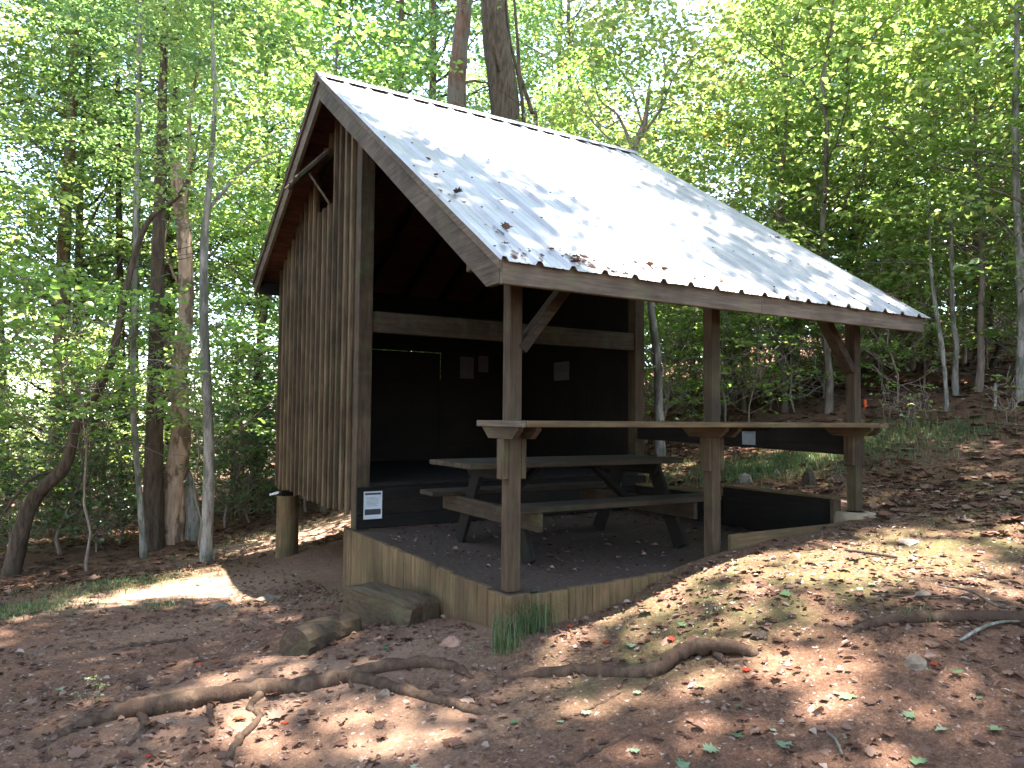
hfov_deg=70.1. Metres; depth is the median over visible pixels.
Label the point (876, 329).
understory tree
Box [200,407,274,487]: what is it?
shrub
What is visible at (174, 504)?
dead tree
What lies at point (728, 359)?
sapling
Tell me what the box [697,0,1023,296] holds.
understory tree
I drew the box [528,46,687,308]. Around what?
understory tree
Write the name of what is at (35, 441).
shrub
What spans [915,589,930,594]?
stone
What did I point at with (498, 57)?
forest tree
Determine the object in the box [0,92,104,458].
understory tree
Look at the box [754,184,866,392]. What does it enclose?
understory tree
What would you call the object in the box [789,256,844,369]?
sapling
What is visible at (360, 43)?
forest tree
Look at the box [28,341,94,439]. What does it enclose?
understory tree
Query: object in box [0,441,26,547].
shrub
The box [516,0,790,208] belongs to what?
forest tree
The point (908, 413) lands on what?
seedling
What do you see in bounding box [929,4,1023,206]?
understory tree
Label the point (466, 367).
notice sheet
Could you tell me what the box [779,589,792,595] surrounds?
fallen leaf
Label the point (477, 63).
forest tree
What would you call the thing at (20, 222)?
understory tree
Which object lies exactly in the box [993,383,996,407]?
stake
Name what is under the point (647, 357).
sapling
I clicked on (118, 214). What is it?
forest tree
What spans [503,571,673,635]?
retaining wall
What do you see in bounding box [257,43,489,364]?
understory tree
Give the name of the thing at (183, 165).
forest tree
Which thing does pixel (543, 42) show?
forest tree
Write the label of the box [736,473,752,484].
stone
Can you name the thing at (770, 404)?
understory tree
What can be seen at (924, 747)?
wood chips
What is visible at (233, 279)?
understory tree
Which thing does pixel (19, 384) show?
forest tree
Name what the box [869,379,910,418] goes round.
seedling
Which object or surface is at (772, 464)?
grass
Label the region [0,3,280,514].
forest tree
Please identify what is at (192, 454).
sapling
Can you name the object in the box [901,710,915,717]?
fallen leaf
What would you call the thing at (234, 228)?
understory tree
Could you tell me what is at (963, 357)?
understory tree
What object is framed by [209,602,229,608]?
stone
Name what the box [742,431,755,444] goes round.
notice sheet
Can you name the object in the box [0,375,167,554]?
shrub
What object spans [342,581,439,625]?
step block
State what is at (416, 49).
forest tree
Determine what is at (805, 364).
sapling
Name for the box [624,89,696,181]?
forest tree
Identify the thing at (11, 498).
shrub
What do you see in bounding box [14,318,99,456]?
understory tree
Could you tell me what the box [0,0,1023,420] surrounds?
sky
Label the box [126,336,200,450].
understory tree
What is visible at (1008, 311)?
sapling
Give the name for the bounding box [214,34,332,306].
forest tree
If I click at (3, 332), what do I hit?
forest tree
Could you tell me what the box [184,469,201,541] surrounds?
broken snag
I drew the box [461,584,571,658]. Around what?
grass tuft
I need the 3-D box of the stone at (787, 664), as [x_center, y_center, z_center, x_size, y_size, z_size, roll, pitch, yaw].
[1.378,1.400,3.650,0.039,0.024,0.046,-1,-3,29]
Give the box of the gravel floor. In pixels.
[357,510,753,594]
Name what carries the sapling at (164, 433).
on the ground at (322, 565)
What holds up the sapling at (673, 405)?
on the ground at (322, 565)
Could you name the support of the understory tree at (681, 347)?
on the ground at (322, 565)
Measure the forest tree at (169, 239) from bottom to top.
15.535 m
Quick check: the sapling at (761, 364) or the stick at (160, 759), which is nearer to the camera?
the stick at (160, 759)
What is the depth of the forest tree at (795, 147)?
53.62 m
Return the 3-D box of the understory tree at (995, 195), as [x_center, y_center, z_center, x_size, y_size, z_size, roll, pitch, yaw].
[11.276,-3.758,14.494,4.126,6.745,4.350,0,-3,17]
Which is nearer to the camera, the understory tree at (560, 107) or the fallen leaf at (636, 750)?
the fallen leaf at (636, 750)
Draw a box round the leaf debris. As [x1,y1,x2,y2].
[424,189,900,301]
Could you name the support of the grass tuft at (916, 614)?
on the ground at (322, 565)
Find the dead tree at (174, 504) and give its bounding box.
[163,61,200,544]
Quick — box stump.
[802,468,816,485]
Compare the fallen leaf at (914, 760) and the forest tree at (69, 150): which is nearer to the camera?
the fallen leaf at (914, 760)
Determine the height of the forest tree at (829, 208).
5.527 m
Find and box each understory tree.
[0,89,83,406]
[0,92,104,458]
[0,148,49,346]
[0,161,91,495]
[0,217,247,570]
[0,356,83,520]
[5,303,86,499]
[7,314,106,481]
[10,326,166,534]
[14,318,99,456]
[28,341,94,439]
[47,288,277,550]
[47,311,145,492]
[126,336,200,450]
[138,222,278,480]
[142,149,286,496]
[157,0,462,512]
[163,320,277,519]
[194,154,291,404]
[213,159,288,390]
[219,309,277,397]
[233,242,278,386]
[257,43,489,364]
[525,66,680,368]
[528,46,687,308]
[530,97,648,385]
[625,48,819,319]
[637,0,1023,413]
[639,0,953,412]
[644,304,737,411]
[644,310,731,421]
[658,75,856,412]
[667,307,775,414]
[691,312,818,421]
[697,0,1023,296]
[721,227,822,409]
[722,315,864,412]
[728,139,840,223]
[739,32,969,311]
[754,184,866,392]
[755,0,1023,371]
[798,0,1023,365]
[813,0,1023,391]
[817,270,936,389]
[831,212,938,379]
[832,0,1023,283]
[870,146,972,260]
[872,44,1023,363]
[880,4,1023,248]
[895,0,1023,217]
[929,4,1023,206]
[935,0,1023,239]
[963,76,1023,323]
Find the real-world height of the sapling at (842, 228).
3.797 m
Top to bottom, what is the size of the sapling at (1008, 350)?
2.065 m
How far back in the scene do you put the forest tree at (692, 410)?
13.78 m
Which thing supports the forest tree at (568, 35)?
on the ground at (322, 565)
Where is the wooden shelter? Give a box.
[252,71,929,592]
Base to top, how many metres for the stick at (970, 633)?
0.068 m
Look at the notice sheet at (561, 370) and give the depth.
10.30 m
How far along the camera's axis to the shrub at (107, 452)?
12.35 m
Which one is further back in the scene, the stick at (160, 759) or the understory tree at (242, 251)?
the understory tree at (242, 251)
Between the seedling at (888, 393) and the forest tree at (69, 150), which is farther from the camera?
the forest tree at (69, 150)
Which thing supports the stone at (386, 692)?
on the ground at (322, 565)
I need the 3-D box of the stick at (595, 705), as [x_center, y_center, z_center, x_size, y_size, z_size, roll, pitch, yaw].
[0.418,1.555,3.540,0.300,0.059,0.027,2,-3,-36]
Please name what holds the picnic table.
on the gravel floor
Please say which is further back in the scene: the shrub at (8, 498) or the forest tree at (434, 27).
the forest tree at (434, 27)
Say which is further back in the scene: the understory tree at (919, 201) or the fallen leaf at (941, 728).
the understory tree at (919, 201)
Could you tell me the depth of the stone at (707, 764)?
2.83 m
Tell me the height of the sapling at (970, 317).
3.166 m
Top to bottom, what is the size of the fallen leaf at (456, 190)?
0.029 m
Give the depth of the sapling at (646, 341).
12.77 m
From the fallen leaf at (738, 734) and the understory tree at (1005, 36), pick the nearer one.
the fallen leaf at (738, 734)
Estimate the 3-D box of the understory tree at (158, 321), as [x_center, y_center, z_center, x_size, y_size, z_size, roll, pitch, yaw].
[-4.769,0.702,11.084,3.711,4.158,4.082,3,-4,-43]
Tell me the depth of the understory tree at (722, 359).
13.54 m
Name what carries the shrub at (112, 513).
on the ground at (322, 565)
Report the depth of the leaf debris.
4.51 m
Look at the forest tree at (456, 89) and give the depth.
15.35 m
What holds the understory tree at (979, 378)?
on the ground at (322, 565)
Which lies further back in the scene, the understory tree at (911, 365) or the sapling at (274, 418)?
the sapling at (274, 418)
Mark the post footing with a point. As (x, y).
(842, 516)
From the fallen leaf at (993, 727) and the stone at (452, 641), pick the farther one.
the stone at (452, 641)
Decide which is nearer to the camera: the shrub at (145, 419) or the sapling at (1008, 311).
the sapling at (1008, 311)
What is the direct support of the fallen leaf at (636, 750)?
on the ground at (322, 565)
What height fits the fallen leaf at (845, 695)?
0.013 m
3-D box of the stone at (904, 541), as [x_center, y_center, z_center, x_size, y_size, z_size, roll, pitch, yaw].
[2.908,1.159,5.365,0.174,0.046,0.141,2,-3,-31]
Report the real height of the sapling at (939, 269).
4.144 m
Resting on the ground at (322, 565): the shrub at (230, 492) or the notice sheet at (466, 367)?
the shrub at (230, 492)
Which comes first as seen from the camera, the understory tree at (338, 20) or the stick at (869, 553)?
the stick at (869, 553)
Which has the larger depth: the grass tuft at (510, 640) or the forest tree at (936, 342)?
the forest tree at (936, 342)
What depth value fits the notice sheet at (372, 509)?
7.09 m
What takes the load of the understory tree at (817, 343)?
on the ground at (322, 565)
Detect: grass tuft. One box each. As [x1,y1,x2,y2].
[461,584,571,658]
[896,603,930,622]
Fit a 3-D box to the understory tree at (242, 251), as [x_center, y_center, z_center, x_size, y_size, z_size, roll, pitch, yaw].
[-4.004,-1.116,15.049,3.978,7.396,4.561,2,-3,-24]
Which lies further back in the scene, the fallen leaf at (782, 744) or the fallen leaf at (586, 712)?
the fallen leaf at (586, 712)
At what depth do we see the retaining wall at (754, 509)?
7.11 m
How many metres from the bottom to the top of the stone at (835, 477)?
0.113 m
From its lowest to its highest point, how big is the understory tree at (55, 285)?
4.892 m
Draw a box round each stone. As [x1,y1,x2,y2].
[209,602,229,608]
[253,594,280,601]
[378,688,390,697]
[439,636,461,647]
[697,760,716,767]
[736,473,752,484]
[750,630,767,639]
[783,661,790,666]
[825,473,844,482]
[897,538,918,544]
[904,654,926,670]
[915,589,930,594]
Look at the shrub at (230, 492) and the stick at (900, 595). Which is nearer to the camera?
the stick at (900, 595)
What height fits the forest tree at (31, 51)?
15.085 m
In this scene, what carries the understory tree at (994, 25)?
on the ground at (322, 565)
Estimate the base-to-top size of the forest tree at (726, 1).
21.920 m
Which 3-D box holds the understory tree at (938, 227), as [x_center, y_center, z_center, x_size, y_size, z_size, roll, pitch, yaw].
[7.524,-3.950,16.274,5.124,7.946,4.861,-2,-4,42]
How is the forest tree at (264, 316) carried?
on the ground at (322, 565)
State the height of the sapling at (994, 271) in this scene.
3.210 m
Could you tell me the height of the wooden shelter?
5.556 m
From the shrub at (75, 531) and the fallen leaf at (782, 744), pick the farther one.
the shrub at (75, 531)
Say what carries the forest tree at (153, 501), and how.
on the ground at (322, 565)
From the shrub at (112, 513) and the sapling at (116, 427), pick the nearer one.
the shrub at (112, 513)
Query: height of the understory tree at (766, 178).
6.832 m
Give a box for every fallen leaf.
[453,187,462,192]
[500,222,512,228]
[580,710,590,714]
[628,747,639,752]
[675,757,689,767]
[702,742,718,752]
[732,732,743,737]
[774,740,792,747]
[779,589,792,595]
[839,692,856,699]
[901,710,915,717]
[910,756,928,764]
[935,726,948,730]
[986,724,1003,729]
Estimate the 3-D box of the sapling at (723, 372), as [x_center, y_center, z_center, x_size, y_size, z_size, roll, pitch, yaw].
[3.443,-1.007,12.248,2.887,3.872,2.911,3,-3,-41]
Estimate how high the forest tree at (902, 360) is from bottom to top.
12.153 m
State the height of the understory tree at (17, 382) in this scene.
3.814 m
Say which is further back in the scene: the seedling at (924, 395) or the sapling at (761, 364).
the sapling at (761, 364)
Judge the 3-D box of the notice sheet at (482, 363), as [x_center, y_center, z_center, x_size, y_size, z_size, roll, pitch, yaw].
[-0.452,-0.315,11.540,0.180,0.260,0.003,2,-3,-31]
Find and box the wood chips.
[0,457,1023,767]
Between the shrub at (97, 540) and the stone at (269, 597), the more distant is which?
the shrub at (97, 540)
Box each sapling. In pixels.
[0,425,27,514]
[8,384,46,504]
[66,374,146,497]
[92,344,250,508]
[112,391,202,495]
[241,377,276,475]
[644,183,774,420]
[644,212,802,421]
[644,305,723,401]
[644,305,723,412]
[644,311,695,398]
[667,311,803,403]
[689,310,803,374]
[701,310,809,395]
[783,209,893,378]
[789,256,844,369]
[792,320,881,389]
[795,205,912,372]
[804,226,964,402]
[813,226,942,360]
[846,180,969,367]
[861,233,1017,386]
[864,227,972,360]
[902,197,971,328]
[921,154,1023,351]
[922,183,1023,346]
[922,221,1015,353]
[929,253,1017,369]
[939,241,1013,327]
[954,162,1023,361]
[957,219,1023,316]
[986,291,1016,369]
[992,259,1017,351]
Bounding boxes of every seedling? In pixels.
[70,672,108,705]
[703,592,724,617]
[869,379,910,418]
[882,395,920,422]
[907,378,941,421]
[972,366,1023,422]
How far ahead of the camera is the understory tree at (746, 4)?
12.06 m
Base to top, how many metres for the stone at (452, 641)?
0.062 m
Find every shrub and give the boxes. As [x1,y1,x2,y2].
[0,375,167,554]
[0,420,143,541]
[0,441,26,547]
[0,451,23,529]
[0,453,82,556]
[8,457,69,540]
[9,385,115,528]
[9,419,47,480]
[21,387,167,543]
[39,452,142,551]
[42,425,163,529]
[91,461,142,516]
[108,384,200,473]
[142,349,276,516]
[176,385,278,527]
[189,417,276,517]
[191,383,250,479]
[192,380,306,513]
[197,432,277,522]
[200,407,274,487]
[223,357,306,511]
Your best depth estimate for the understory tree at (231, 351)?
14.37 m
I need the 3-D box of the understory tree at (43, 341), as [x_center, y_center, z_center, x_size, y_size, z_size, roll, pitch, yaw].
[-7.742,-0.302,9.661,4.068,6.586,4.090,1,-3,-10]
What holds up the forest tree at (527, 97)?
on the ground at (322, 565)
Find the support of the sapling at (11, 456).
on the ground at (322, 565)
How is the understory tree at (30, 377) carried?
on the ground at (322, 565)
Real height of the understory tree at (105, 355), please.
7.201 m
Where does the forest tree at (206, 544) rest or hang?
on the ground at (322, 565)
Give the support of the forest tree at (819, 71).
on the ground at (322, 565)
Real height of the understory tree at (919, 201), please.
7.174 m
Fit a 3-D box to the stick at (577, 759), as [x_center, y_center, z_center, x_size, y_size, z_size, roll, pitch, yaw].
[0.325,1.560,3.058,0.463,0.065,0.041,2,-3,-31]
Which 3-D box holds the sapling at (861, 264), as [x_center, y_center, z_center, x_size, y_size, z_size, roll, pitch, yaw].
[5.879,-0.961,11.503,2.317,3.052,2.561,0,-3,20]
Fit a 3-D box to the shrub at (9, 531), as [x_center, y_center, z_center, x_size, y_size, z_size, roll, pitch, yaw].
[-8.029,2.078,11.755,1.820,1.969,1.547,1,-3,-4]
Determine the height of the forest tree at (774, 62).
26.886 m
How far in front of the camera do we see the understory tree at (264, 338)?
35.15 m
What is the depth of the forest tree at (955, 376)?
11.33 m
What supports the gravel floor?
on the ground at (322, 565)
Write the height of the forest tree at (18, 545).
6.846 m
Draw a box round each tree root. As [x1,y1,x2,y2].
[50,655,497,766]
[517,637,760,677]
[842,609,1023,635]
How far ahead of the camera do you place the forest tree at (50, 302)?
17.69 m
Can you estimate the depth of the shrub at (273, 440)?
12.94 m
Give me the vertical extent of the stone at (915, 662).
0.069 m
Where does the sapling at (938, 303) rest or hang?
on the ground at (322, 565)
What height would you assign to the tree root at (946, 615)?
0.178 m
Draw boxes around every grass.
[0,511,343,625]
[590,397,1023,515]
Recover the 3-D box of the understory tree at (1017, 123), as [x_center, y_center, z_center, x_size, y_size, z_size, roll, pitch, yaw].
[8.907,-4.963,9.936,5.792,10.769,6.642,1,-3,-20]
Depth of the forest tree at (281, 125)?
18.76 m
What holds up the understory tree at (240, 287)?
on the ground at (322, 565)
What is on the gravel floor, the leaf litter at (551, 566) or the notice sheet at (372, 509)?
the leaf litter at (551, 566)
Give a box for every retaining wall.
[342,527,504,634]
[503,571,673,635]
[636,483,841,531]
[728,522,844,550]
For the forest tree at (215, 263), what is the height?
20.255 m
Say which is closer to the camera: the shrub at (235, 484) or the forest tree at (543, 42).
the shrub at (235, 484)
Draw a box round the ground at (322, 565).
[0,305,1023,767]
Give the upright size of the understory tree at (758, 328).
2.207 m
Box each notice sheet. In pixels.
[363,491,381,519]
[460,356,473,378]
[478,356,487,371]
[554,361,568,380]
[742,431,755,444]
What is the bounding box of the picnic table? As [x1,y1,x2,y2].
[420,455,721,564]
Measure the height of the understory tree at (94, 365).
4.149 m
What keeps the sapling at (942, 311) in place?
on the ground at (322, 565)
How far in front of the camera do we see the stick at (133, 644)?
5.37 m
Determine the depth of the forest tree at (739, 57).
39.44 m
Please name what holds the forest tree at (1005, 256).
on the ground at (322, 565)
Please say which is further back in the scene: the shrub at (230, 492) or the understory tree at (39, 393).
the understory tree at (39, 393)
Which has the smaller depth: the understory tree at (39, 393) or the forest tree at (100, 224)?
the understory tree at (39, 393)
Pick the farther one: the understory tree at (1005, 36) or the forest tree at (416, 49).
the forest tree at (416, 49)
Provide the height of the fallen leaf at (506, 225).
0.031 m
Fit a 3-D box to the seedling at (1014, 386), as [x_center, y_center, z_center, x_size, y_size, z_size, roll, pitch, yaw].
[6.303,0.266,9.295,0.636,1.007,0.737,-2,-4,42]
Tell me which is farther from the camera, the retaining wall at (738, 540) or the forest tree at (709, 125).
the forest tree at (709, 125)
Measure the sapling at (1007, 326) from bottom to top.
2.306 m
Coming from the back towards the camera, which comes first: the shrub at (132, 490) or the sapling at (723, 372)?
the shrub at (132, 490)
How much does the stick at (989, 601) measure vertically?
0.052 m
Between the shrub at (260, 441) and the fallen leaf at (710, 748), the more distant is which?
the shrub at (260, 441)
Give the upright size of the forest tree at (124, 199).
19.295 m
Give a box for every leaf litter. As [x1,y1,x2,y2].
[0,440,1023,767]
[0,493,388,592]
[382,509,741,579]
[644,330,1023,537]
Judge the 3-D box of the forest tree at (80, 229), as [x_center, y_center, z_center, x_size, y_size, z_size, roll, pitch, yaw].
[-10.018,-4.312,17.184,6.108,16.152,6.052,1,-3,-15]
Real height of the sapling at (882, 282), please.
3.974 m
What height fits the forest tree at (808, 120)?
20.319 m
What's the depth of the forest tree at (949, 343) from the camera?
16.22 m
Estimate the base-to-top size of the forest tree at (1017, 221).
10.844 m
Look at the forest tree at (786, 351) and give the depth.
16.43 m
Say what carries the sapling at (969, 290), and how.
on the ground at (322, 565)
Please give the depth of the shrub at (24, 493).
15.79 m
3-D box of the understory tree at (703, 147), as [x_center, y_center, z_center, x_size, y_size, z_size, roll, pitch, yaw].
[4.801,-3.463,16.866,5.011,8.111,5.038,2,-3,-31]
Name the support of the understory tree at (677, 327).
on the ground at (322, 565)
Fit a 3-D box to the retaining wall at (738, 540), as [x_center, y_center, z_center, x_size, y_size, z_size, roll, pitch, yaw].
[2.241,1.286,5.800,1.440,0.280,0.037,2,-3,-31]
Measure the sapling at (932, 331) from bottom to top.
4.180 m
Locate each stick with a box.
[105,638,184,649]
[145,747,176,767]
[554,735,629,767]
[574,692,620,715]
[826,731,843,755]
[845,549,897,557]
[870,592,949,597]
[939,584,1010,609]
[959,620,1019,641]
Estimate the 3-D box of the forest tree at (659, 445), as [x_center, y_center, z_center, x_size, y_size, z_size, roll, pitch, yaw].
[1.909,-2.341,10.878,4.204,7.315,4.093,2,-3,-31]
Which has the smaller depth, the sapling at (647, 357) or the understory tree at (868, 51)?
the understory tree at (868, 51)
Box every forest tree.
[0,0,110,543]
[0,0,127,365]
[0,0,173,537]
[0,0,219,536]
[0,0,228,526]
[0,1,198,523]
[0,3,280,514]
[0,125,215,576]
[0,210,35,423]
[4,0,306,474]
[5,0,230,558]
[15,0,302,551]
[26,86,167,476]
[49,5,291,366]
[53,144,197,480]
[98,0,320,563]
[125,146,238,350]
[139,1,364,488]
[167,0,358,514]
[197,0,406,324]
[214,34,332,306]
[283,0,537,134]
[312,0,570,352]
[351,0,488,111]
[434,0,561,125]
[447,0,487,107]
[466,0,549,128]
[466,0,662,165]
[478,0,673,157]
[481,0,525,122]
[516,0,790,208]
[526,0,800,456]
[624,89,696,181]
[644,99,788,414]
[653,7,826,401]
[695,0,848,191]
[711,15,858,213]
[724,2,857,385]
[737,98,956,398]
[738,65,845,336]
[747,10,874,230]
[752,1,982,273]
[767,3,815,366]
[785,0,1023,354]
[819,2,963,363]
[821,63,1023,354]
[827,24,1023,410]
[849,13,1023,395]
[872,0,1023,400]
[926,116,1023,366]
[1001,106,1012,326]
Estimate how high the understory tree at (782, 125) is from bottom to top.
6.267 m
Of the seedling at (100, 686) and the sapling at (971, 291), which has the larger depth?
the sapling at (971, 291)
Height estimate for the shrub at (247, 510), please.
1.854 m
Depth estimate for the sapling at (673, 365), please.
15.22 m
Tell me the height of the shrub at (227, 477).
4.278 m
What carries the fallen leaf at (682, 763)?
on the ground at (322, 565)
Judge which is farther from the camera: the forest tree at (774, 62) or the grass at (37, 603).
the forest tree at (774, 62)
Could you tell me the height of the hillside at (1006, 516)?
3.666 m
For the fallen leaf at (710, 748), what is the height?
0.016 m
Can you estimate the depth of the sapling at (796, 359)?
14.13 m
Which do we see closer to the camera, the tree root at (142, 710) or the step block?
the tree root at (142, 710)
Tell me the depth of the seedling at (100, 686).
3.92 m
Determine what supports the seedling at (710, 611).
on the ground at (322, 565)
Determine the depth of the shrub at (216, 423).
26.92 m
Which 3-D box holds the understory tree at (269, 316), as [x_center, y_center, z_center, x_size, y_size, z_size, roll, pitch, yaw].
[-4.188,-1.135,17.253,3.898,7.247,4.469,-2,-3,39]
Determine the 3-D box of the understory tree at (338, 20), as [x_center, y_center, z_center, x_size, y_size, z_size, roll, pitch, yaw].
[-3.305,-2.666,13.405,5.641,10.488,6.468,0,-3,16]
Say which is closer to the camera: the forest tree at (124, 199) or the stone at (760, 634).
the stone at (760, 634)
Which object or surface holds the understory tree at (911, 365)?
on the ground at (322, 565)
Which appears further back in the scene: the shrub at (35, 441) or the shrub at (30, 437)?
the shrub at (30, 437)
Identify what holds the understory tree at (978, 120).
on the ground at (322, 565)
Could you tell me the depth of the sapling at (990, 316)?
13.62 m
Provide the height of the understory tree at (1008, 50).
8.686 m
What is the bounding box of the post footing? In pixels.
[833,510,875,522]
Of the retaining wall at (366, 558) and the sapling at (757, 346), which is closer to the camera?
the retaining wall at (366, 558)
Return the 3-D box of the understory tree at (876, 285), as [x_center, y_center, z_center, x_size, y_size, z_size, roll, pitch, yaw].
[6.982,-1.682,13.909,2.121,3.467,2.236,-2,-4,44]
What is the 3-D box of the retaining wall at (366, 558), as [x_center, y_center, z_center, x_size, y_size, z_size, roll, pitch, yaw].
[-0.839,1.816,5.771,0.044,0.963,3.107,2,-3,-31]
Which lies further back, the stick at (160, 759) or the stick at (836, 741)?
the stick at (160, 759)
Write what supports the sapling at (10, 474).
on the ground at (322, 565)
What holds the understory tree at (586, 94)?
on the ground at (322, 565)
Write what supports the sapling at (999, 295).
on the ground at (322, 565)
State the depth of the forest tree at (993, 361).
13.96 m
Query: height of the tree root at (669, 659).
0.284 m
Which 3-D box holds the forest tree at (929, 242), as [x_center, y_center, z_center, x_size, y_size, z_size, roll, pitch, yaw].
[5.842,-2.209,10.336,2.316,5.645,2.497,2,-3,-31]
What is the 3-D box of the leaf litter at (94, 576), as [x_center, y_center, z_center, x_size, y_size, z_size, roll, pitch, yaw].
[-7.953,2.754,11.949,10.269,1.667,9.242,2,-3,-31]
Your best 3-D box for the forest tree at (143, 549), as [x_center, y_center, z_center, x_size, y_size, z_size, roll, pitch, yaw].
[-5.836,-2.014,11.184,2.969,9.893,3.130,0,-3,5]
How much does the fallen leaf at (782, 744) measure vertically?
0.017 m
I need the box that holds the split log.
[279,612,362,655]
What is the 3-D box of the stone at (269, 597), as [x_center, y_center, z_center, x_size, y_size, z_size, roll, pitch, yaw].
[-2.340,2.048,6.965,0.239,0.070,0.223,0,-3,9]
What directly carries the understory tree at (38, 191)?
on the ground at (322, 565)
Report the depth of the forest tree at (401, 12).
19.45 m

